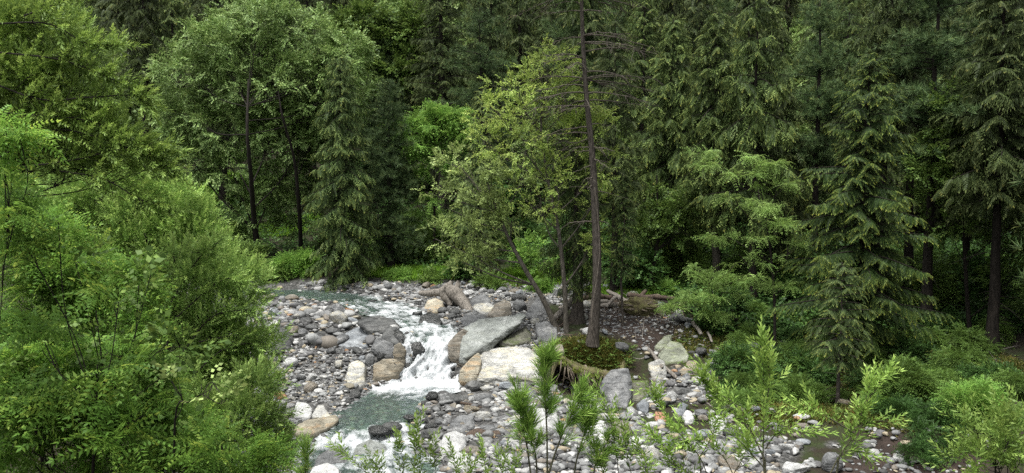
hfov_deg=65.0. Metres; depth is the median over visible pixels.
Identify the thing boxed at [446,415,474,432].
boulder
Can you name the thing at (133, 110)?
forest broadleaf
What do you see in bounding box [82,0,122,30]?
forest spruce
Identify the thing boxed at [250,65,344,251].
broadleaf tree
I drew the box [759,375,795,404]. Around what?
understory shrub
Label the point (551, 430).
river stone
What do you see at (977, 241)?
understory shrub
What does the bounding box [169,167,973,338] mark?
grass
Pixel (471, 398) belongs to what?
river stone
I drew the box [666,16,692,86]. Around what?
forest spruce
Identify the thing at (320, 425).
boulder
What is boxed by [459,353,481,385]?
boulder
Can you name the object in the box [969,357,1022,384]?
understory shrub
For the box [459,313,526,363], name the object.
boulder
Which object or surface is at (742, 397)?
shrub
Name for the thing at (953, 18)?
forest spruce
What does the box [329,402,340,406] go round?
boulder
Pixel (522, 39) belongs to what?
forest spruce
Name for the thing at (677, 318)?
river stone
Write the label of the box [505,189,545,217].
understory shrub
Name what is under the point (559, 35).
pine tree
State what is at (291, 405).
river stone
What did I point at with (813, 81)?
forest pine
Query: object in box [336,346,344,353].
river stone
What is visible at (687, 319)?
river stone
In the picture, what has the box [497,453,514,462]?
boulder
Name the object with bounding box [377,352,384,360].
boulder
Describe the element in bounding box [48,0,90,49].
forest spruce
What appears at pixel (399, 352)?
boulder
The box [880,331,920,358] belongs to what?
understory shrub
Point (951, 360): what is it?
understory shrub
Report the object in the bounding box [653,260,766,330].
lime shrub
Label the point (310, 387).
river stone
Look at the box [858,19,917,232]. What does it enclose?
forest spruce
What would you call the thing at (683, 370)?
boulder
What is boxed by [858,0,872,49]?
forest spruce
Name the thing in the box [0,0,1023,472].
ground
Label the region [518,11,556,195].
forest spruce
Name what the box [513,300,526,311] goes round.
river stone
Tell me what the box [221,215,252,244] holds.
shrub
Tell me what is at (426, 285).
river stone
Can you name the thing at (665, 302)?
driftwood log
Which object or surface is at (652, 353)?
driftwood log
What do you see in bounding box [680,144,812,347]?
lime sapling
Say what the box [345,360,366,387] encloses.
boulder
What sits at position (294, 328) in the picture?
boulder
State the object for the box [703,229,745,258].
understory shrub
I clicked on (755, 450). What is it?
river stone
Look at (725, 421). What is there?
boulder
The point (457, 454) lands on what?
boulder
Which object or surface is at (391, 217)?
pine tree
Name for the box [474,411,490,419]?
boulder
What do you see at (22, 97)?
forest pine
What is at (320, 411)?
boulder
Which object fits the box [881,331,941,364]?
understory shrub
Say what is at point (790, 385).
shrub
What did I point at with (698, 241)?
understory shrub
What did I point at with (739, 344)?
understory shrub
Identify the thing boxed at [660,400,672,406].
river stone
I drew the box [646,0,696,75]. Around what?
forest spruce
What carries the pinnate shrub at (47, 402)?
on the ground at (814, 448)
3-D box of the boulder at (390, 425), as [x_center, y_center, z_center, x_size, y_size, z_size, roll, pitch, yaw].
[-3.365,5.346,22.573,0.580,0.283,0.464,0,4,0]
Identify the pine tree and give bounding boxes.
[49,0,127,223]
[357,77,436,267]
[422,0,544,204]
[433,134,497,259]
[518,0,621,208]
[762,0,862,283]
[833,0,1009,322]
[859,0,977,298]
[965,29,1023,319]
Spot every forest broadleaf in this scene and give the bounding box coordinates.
[81,30,185,186]
[82,25,147,121]
[181,1,274,87]
[373,0,419,99]
[409,0,518,154]
[509,108,564,213]
[550,120,645,212]
[603,72,652,158]
[730,49,807,147]
[740,83,839,216]
[758,15,822,90]
[891,147,974,230]
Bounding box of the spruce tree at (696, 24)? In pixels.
[652,0,744,241]
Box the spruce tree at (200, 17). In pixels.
[169,0,266,217]
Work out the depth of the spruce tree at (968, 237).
32.89 m
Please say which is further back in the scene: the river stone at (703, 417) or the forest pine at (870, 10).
the forest pine at (870, 10)
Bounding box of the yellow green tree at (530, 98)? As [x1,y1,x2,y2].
[460,33,628,333]
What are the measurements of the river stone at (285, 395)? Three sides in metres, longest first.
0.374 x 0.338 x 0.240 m
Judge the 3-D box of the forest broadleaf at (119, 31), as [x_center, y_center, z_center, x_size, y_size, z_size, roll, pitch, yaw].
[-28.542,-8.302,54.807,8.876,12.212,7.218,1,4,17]
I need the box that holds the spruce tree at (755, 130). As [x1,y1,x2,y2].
[695,0,812,299]
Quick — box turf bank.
[551,351,625,383]
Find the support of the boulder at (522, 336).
on the ground at (814, 448)
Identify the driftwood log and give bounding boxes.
[460,401,481,407]
[548,296,572,320]
[558,299,608,308]
[583,294,612,300]
[600,302,619,307]
[605,295,617,307]
[606,289,625,300]
[627,292,675,300]
[645,345,663,367]
[654,358,677,378]
[660,300,738,320]
[691,321,702,335]
[707,331,712,342]
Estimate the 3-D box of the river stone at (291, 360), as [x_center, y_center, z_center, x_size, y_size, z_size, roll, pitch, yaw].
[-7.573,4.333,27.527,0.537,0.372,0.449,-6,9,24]
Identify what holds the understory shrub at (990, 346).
on the ground at (814, 448)
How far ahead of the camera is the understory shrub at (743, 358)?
26.11 m
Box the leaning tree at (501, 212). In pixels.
[412,140,560,332]
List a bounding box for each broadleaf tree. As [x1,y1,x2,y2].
[141,0,388,260]
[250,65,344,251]
[319,0,438,197]
[899,71,1023,329]
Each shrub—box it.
[0,104,70,318]
[0,125,251,405]
[0,163,188,472]
[0,204,259,472]
[0,235,232,472]
[0,327,234,472]
[2,147,277,403]
[104,227,297,396]
[107,407,304,472]
[110,350,309,472]
[154,222,304,471]
[159,184,222,217]
[193,200,261,238]
[207,175,265,210]
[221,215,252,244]
[228,238,274,272]
[231,221,262,245]
[257,174,301,204]
[260,262,297,282]
[266,246,324,280]
[304,232,334,253]
[325,405,466,472]
[349,141,401,176]
[350,271,374,279]
[356,224,419,262]
[378,198,411,213]
[379,264,412,282]
[387,206,431,237]
[404,221,440,257]
[415,223,465,264]
[416,262,446,284]
[425,205,452,224]
[439,258,485,279]
[454,207,509,252]
[455,180,522,215]
[459,433,523,472]
[469,267,521,290]
[496,216,525,244]
[504,228,549,279]
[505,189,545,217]
[508,216,547,242]
[521,275,557,294]
[535,208,571,245]
[537,255,592,279]
[541,210,611,259]
[586,367,658,472]
[588,220,630,267]
[590,212,629,232]
[600,218,633,250]
[601,228,651,267]
[601,240,672,291]
[603,254,665,289]
[631,375,764,472]
[641,234,709,267]
[645,275,684,295]
[647,241,709,285]
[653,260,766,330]
[658,240,711,281]
[666,232,707,258]
[670,251,745,290]
[679,315,838,472]
[692,230,733,264]
[693,315,733,337]
[694,235,732,264]
[698,240,711,261]
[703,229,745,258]
[706,340,759,382]
[708,286,754,315]
[710,384,761,415]
[714,340,753,368]
[719,222,749,253]
[720,376,741,392]
[721,369,753,390]
[722,242,795,295]
[723,344,757,371]
[725,215,769,227]
[725,329,753,347]
[725,367,785,398]
[737,319,770,345]
[741,359,791,387]
[744,299,771,316]
[744,375,772,387]
[748,244,809,283]
[754,310,771,327]
[758,272,815,305]
[759,344,786,357]
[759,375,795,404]
[765,256,818,294]
[766,356,786,368]
[772,337,817,349]
[773,341,811,367]
[775,227,828,260]
[777,325,803,342]
[779,355,913,472]
[780,346,819,374]
[780,373,834,401]
[783,355,818,375]
[784,371,812,394]
[787,315,809,333]
[788,339,809,350]
[793,260,819,287]
[795,382,851,402]
[796,239,864,289]
[798,358,841,384]
[809,349,836,370]
[812,239,904,305]
[820,329,855,355]
[840,365,880,390]
[844,345,889,369]
[845,361,864,374]
[850,375,872,392]
[856,390,916,405]
[869,392,926,419]
[870,337,900,363]
[870,356,949,403]
[872,231,903,254]
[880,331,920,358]
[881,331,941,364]
[882,352,928,370]
[887,241,946,284]
[889,402,959,472]
[893,247,974,312]
[899,233,990,278]
[906,310,948,333]
[907,395,977,448]
[910,334,930,346]
[919,323,956,347]
[925,343,978,372]
[925,364,943,371]
[927,373,1017,431]
[930,366,955,381]
[933,367,962,397]
[936,216,987,236]
[937,367,974,386]
[944,229,1023,265]
[945,246,1023,316]
[946,319,1004,356]
[953,361,987,383]
[958,367,985,378]
[966,348,997,363]
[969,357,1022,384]
[971,333,1007,354]
[971,397,1023,435]
[972,312,1016,345]
[982,367,1023,399]
[1001,225,1023,250]
[1001,303,1023,319]
[1002,276,1022,298]
[1002,319,1018,333]
[1016,313,1023,330]
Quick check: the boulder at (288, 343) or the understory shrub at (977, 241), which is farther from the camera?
the understory shrub at (977, 241)
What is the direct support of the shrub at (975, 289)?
on the ground at (814, 448)
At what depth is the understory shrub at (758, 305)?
31.67 m
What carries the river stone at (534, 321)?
on the ground at (814, 448)
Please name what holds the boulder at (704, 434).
on the ground at (814, 448)
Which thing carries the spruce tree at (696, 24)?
on the ground at (814, 448)
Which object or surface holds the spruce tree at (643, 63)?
on the ground at (814, 448)
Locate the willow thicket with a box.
[925,382,1023,472]
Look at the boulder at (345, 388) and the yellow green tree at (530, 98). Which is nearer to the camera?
the boulder at (345, 388)
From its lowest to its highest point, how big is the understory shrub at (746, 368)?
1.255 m
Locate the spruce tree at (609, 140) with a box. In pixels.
[581,15,649,291]
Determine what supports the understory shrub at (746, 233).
on the ground at (814, 448)
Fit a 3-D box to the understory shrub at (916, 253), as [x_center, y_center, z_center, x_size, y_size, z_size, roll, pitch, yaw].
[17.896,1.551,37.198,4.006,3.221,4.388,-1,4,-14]
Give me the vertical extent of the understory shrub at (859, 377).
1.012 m
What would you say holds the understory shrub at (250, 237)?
on the ground at (814, 448)
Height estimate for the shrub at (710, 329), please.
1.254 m
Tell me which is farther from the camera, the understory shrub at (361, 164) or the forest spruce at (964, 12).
the forest spruce at (964, 12)
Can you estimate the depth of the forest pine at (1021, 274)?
24.09 m
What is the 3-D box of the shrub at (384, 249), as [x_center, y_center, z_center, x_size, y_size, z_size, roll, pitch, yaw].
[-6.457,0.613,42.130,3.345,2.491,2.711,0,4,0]
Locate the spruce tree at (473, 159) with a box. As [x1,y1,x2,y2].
[448,88,512,282]
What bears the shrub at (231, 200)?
on the ground at (814, 448)
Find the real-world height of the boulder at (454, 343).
1.257 m
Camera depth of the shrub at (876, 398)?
22.82 m
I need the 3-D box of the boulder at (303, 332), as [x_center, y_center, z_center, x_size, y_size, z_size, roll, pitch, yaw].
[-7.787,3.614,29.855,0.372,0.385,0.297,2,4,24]
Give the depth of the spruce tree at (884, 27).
31.27 m
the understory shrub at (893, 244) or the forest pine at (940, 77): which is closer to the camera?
the understory shrub at (893, 244)
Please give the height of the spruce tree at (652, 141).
12.948 m
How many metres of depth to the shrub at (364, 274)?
38.42 m
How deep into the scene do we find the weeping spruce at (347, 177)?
37.43 m
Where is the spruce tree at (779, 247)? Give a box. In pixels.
[742,70,813,277]
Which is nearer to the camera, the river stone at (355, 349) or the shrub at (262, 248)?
the river stone at (355, 349)
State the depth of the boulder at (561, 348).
27.40 m
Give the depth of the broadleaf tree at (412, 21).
54.21 m
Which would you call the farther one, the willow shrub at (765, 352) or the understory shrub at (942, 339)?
the understory shrub at (942, 339)
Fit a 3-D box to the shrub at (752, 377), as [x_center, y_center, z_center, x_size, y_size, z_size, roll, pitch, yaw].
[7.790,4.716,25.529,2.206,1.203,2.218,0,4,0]
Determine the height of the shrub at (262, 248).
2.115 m
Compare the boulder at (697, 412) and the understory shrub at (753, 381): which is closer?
the boulder at (697, 412)
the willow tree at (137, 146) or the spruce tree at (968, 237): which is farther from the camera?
the spruce tree at (968, 237)
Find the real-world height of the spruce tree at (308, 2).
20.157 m
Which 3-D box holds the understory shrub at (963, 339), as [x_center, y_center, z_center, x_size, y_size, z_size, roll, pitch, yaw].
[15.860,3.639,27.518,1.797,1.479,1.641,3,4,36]
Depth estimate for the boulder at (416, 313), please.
31.77 m
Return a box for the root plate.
[611,296,665,316]
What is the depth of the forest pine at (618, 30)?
59.93 m
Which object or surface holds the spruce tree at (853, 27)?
on the ground at (814, 448)
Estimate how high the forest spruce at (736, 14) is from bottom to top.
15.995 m
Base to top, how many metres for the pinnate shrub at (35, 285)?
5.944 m
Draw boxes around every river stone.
[271,347,283,354]
[274,392,286,399]
[283,357,297,366]
[286,403,294,408]
[292,374,304,380]
[293,381,303,389]
[303,382,317,392]
[306,373,316,380]
[326,347,335,353]
[329,310,348,323]
[331,303,345,311]
[335,360,342,367]
[336,334,349,343]
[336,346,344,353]
[349,390,360,397]
[352,346,362,353]
[384,283,392,288]
[422,282,430,287]
[430,285,441,288]
[439,392,452,400]
[463,290,473,294]
[463,405,479,411]
[467,283,475,288]
[468,396,474,401]
[487,289,494,293]
[496,287,506,291]
[511,294,526,300]
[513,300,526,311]
[527,390,537,397]
[530,318,539,324]
[537,426,554,435]
[542,452,555,459]
[582,327,587,334]
[583,300,590,308]
[615,342,628,351]
[627,406,637,416]
[644,447,660,458]
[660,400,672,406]
[663,391,677,398]
[669,312,685,321]
[680,389,689,393]
[684,317,692,322]
[695,347,706,355]
[696,442,708,451]
[698,415,707,421]
[717,454,740,470]
[722,427,734,436]
[724,447,734,454]
[746,448,758,457]
[752,406,759,411]
[765,449,775,454]
[778,443,795,449]
[837,399,850,405]
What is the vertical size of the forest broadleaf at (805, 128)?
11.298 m
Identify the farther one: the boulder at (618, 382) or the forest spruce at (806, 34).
the forest spruce at (806, 34)
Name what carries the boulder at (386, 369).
on the ground at (814, 448)
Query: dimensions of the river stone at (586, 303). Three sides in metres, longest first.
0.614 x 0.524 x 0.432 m
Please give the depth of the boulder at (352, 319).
31.05 m
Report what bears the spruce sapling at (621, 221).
on the ground at (814, 448)
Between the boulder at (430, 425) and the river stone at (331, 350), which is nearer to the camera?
the boulder at (430, 425)
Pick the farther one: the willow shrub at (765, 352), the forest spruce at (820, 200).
the forest spruce at (820, 200)
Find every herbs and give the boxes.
[465,279,1023,452]
[557,335,1020,424]
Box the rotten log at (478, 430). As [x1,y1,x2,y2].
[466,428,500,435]
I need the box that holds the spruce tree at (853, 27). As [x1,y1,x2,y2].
[798,0,905,243]
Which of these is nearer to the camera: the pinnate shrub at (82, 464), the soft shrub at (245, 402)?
the pinnate shrub at (82, 464)
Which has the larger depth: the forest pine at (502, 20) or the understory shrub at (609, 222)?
the forest pine at (502, 20)
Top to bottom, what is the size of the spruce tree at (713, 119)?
12.765 m
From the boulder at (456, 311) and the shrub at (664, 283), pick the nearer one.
the boulder at (456, 311)
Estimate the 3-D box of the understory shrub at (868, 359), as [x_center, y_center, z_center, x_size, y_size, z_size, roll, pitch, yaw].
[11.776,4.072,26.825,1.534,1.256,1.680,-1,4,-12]
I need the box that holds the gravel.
[227,279,988,472]
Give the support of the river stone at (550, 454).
on the ground at (814, 448)
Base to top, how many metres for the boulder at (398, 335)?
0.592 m
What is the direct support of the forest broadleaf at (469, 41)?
on the ground at (814, 448)
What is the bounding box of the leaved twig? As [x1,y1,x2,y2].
[150,360,250,471]
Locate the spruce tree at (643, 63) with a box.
[603,0,668,217]
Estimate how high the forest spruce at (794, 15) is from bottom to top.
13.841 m
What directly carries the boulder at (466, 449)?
on the ground at (814, 448)
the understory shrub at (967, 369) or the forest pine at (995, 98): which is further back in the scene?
the forest pine at (995, 98)
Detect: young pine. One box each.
[291,429,318,472]
[501,330,628,472]
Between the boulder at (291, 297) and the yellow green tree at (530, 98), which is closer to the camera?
the yellow green tree at (530, 98)
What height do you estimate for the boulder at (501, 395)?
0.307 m
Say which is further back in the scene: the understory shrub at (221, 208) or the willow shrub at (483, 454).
the understory shrub at (221, 208)
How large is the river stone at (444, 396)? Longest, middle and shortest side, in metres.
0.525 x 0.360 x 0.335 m
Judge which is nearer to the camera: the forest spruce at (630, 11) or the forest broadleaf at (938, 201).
the forest broadleaf at (938, 201)
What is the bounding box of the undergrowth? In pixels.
[1,114,1023,340]
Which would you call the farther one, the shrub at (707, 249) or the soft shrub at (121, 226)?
the shrub at (707, 249)
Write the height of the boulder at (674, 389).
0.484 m
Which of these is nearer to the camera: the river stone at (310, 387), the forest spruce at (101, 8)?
the river stone at (310, 387)
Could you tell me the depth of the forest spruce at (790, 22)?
67.73 m
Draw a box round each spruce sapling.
[606,168,641,326]
[800,257,877,402]
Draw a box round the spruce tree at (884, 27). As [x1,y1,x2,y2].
[827,0,941,308]
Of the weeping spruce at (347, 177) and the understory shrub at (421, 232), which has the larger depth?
the understory shrub at (421, 232)
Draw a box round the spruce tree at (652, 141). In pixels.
[618,15,710,278]
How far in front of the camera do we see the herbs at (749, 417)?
26.38 m
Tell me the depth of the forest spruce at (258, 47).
63.12 m
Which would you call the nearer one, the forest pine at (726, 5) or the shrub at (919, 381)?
the shrub at (919, 381)
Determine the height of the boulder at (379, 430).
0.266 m
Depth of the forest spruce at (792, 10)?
76.06 m
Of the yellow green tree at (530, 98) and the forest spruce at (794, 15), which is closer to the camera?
the yellow green tree at (530, 98)
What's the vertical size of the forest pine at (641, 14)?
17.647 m
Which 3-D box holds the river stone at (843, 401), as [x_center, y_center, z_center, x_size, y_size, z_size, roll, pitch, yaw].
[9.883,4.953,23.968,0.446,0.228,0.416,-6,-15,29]
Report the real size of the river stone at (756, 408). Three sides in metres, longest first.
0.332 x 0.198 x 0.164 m
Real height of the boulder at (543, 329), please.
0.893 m
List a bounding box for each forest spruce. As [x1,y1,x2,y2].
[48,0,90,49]
[51,6,121,178]
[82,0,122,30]
[86,0,115,42]
[92,0,138,132]
[124,0,174,57]
[149,0,200,157]
[160,0,213,122]
[163,3,186,59]
[238,0,277,125]
[286,0,333,98]
[320,0,350,56]
[345,0,385,116]
[396,1,427,148]
[399,9,462,204]
[445,0,480,122]
[459,0,523,187]
[461,0,494,53]
[493,0,546,157]
[514,0,549,93]
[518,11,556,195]
[529,0,568,111]
[546,0,622,217]
[551,2,571,101]
[612,0,663,71]
[620,0,663,109]
[635,49,660,179]
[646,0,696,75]
[655,0,681,37]
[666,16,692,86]
[693,13,749,231]
[724,0,754,51]
[729,0,764,81]
[743,0,794,151]
[747,24,805,151]
[770,0,805,78]
[783,0,813,36]
[788,0,806,29]
[790,0,831,95]
[799,69,848,233]
[806,0,861,176]
[834,0,867,30]
[856,0,869,33]
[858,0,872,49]
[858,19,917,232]
[921,31,954,170]
[927,20,944,36]
[934,0,972,34]
[948,0,977,37]
[978,0,1023,26]
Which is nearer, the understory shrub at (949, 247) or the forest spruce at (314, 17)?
the understory shrub at (949, 247)
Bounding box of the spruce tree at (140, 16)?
[107,0,181,245]
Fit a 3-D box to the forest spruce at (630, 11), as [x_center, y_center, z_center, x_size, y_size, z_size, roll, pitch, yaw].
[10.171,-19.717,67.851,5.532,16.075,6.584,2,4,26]
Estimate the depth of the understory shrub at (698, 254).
37.69 m
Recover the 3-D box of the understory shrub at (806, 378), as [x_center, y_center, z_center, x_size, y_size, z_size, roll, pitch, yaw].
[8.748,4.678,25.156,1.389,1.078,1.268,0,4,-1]
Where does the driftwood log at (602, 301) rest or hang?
on the ground at (814, 448)
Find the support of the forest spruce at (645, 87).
on the ground at (814, 448)
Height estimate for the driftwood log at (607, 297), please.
0.276 m
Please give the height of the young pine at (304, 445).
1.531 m
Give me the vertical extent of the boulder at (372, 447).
0.598 m
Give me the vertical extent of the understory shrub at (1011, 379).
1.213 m
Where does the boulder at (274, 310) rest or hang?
on the ground at (814, 448)
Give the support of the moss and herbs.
on the ground at (814, 448)
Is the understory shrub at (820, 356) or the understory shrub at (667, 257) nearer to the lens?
the understory shrub at (820, 356)
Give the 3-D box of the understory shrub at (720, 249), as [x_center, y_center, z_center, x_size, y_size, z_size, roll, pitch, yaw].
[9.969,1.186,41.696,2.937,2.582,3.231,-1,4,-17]
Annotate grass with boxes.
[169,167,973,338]
[553,352,633,381]
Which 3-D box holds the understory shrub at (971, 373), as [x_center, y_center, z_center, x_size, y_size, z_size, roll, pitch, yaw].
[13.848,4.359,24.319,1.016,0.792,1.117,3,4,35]
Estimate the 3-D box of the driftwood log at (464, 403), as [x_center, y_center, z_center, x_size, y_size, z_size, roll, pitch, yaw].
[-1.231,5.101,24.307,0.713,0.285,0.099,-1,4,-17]
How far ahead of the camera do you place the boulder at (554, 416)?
22.52 m
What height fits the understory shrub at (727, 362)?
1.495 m
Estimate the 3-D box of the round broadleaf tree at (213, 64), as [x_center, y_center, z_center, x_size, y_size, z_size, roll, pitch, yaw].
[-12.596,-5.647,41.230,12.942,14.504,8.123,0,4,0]
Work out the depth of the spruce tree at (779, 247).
35.07 m
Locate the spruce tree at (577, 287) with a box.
[538,56,617,324]
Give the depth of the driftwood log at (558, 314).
30.11 m
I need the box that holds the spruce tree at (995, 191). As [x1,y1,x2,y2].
[928,0,1023,352]
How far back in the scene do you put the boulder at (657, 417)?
23.34 m
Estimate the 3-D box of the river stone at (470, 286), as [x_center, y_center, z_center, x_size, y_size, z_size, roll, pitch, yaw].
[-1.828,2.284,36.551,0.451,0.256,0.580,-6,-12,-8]
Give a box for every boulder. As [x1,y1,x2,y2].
[268,307,279,315]
[271,327,293,350]
[285,294,298,300]
[289,326,298,332]
[292,402,312,420]
[293,415,338,439]
[297,328,307,336]
[299,306,311,310]
[299,317,312,323]
[305,324,318,329]
[310,463,340,472]
[312,405,330,418]
[312,445,347,472]
[315,331,325,335]
[320,310,331,317]
[325,327,341,334]
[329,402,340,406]
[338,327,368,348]
[340,387,349,392]
[344,383,354,388]
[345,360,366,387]
[347,317,357,321]
[354,440,393,468]
[357,315,400,335]
[358,293,369,298]
[365,353,374,365]
[368,425,391,435]
[371,336,393,358]
[372,359,403,382]
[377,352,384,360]
[381,331,401,344]
[382,421,402,431]
[393,330,403,343]
[393,343,405,364]
[403,414,414,419]
[411,342,424,357]
[412,311,422,316]
[418,312,441,329]
[421,428,440,439]
[423,423,437,428]
[424,298,443,313]
[425,391,438,400]
[434,418,443,424]
[436,411,445,416]
[437,307,448,312]
[438,313,445,317]
[438,431,466,456]
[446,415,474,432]
[447,394,468,403]
[447,452,475,469]
[448,313,456,319]
[448,329,467,366]
[450,309,460,314]
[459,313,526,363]
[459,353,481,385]
[460,310,485,326]
[463,445,478,455]
[465,380,482,391]
[470,295,490,305]
[472,393,493,401]
[473,303,493,314]
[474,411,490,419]
[477,347,542,385]
[477,424,497,430]
[480,385,493,390]
[487,300,511,317]
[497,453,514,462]
[498,327,531,347]
[498,381,512,388]
[498,390,506,397]
[525,296,548,319]
[533,408,560,429]
[535,321,557,341]
[545,344,563,355]
[587,419,607,438]
[598,413,618,420]
[599,368,632,408]
[609,420,632,435]
[629,436,644,444]
[631,380,648,403]
[636,399,649,412]
[646,421,660,429]
[648,359,666,382]
[654,335,671,351]
[654,411,665,420]
[658,341,688,364]
[666,387,694,397]
[676,403,687,415]
[679,360,696,378]
[682,410,694,424]
[694,409,708,417]
[694,429,709,439]
[701,358,720,375]
[709,415,727,430]
[782,461,809,472]
[791,433,800,437]
[796,438,810,444]
[821,452,842,472]
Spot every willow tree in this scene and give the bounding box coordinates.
[0,0,176,196]
[0,0,197,227]
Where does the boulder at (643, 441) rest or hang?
on the ground at (814, 448)
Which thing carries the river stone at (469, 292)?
on the ground at (814, 448)
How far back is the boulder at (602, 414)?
23.44 m
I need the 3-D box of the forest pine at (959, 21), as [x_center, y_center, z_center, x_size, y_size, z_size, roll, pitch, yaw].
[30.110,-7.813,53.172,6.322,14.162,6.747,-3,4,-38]
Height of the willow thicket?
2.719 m
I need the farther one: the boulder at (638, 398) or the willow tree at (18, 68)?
the boulder at (638, 398)
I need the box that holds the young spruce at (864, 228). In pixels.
[764,49,954,369]
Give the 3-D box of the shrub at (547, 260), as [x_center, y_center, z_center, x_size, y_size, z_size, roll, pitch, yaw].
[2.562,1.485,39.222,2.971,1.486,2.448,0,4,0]
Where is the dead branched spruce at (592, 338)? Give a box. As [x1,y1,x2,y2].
[504,0,664,393]
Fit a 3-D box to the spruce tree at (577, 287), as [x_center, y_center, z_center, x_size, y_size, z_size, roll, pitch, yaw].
[2.320,-1.709,29.902,2.687,10.035,2.687,-3,5,-44]
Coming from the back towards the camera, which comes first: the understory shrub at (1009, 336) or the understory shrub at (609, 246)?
the understory shrub at (609, 246)
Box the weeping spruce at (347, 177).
[302,52,382,293]
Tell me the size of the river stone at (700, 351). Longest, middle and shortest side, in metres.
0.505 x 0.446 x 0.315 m
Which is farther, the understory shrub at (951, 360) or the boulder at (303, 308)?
the boulder at (303, 308)
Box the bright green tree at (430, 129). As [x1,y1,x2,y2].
[379,94,479,263]
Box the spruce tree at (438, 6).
[403,0,478,213]
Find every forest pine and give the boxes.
[0,32,51,191]
[262,0,304,75]
[350,18,422,193]
[356,3,410,152]
[466,0,529,71]
[546,0,640,218]
[546,1,637,136]
[603,0,642,81]
[612,0,661,29]
[673,0,760,227]
[769,10,891,239]
[861,0,898,76]
[868,1,952,225]
[920,6,1023,246]
[944,11,1016,122]
[1007,170,1023,283]
[1007,234,1023,260]
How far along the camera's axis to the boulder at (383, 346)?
28.12 m
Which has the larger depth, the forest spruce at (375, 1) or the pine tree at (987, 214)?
the forest spruce at (375, 1)
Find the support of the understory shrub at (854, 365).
on the ground at (814, 448)
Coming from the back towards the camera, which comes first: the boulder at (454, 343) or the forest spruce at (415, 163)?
the forest spruce at (415, 163)
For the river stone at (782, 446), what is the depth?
21.14 m
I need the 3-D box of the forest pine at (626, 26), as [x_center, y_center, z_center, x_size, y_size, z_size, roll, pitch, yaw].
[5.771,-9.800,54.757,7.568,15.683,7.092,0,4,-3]
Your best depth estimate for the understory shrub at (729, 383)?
25.11 m
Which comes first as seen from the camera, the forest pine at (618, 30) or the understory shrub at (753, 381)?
the understory shrub at (753, 381)
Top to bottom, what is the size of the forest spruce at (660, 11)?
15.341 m
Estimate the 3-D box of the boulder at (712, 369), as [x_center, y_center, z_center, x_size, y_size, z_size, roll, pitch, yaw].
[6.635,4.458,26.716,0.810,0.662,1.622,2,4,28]
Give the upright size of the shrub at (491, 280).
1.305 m
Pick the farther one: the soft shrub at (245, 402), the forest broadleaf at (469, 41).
the forest broadleaf at (469, 41)
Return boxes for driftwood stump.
[418,280,472,309]
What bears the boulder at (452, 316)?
on the ground at (814, 448)
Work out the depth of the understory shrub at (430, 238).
41.42 m
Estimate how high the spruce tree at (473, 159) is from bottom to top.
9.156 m
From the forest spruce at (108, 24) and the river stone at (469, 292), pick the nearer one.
the river stone at (469, 292)
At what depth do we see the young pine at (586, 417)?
9.11 m
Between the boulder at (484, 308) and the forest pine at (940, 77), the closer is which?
the boulder at (484, 308)
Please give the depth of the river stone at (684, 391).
25.12 m
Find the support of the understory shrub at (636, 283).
on the ground at (814, 448)
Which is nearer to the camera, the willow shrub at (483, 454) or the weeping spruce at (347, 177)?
the willow shrub at (483, 454)
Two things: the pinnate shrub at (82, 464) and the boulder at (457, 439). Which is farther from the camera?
the boulder at (457, 439)
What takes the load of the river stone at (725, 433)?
on the ground at (814, 448)
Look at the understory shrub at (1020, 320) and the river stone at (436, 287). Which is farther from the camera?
the river stone at (436, 287)
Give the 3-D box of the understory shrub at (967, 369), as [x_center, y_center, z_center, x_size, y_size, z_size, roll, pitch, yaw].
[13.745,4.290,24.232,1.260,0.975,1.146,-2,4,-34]
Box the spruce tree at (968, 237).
[904,20,1023,305]
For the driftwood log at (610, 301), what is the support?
on the ground at (814, 448)
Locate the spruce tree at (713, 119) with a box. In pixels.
[675,8,750,291]
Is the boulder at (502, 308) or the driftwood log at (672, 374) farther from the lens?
the boulder at (502, 308)
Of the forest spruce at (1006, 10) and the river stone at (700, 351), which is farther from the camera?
the forest spruce at (1006, 10)
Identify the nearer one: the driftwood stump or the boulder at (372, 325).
the boulder at (372, 325)
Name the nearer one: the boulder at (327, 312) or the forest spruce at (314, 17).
the boulder at (327, 312)
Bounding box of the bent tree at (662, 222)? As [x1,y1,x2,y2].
[628,175,709,286]
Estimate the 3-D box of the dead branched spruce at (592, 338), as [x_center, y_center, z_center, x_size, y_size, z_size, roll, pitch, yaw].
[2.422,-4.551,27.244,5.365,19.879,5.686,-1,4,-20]
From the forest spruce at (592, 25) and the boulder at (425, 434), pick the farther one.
the forest spruce at (592, 25)
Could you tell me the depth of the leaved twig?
8.31 m
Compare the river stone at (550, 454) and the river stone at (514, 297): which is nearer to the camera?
the river stone at (550, 454)
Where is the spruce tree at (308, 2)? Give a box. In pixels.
[272,0,356,211]
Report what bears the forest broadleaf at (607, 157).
on the ground at (814, 448)
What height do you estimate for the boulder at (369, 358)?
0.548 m
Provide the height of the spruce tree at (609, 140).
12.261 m
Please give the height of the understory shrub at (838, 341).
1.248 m
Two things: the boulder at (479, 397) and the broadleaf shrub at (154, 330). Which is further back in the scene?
the boulder at (479, 397)
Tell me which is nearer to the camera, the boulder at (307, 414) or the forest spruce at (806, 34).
the boulder at (307, 414)
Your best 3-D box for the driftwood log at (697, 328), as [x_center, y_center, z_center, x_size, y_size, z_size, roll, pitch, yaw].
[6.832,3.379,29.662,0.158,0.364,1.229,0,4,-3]
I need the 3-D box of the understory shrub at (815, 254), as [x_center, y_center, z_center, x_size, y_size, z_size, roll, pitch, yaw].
[14.684,1.811,34.307,4.048,3.412,4.452,3,5,41]
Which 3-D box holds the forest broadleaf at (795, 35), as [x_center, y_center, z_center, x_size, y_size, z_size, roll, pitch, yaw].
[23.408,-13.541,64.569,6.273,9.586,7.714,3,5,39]
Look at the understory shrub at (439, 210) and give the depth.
50.89 m
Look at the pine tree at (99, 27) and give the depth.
43.72 m
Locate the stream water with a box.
[235,289,460,472]

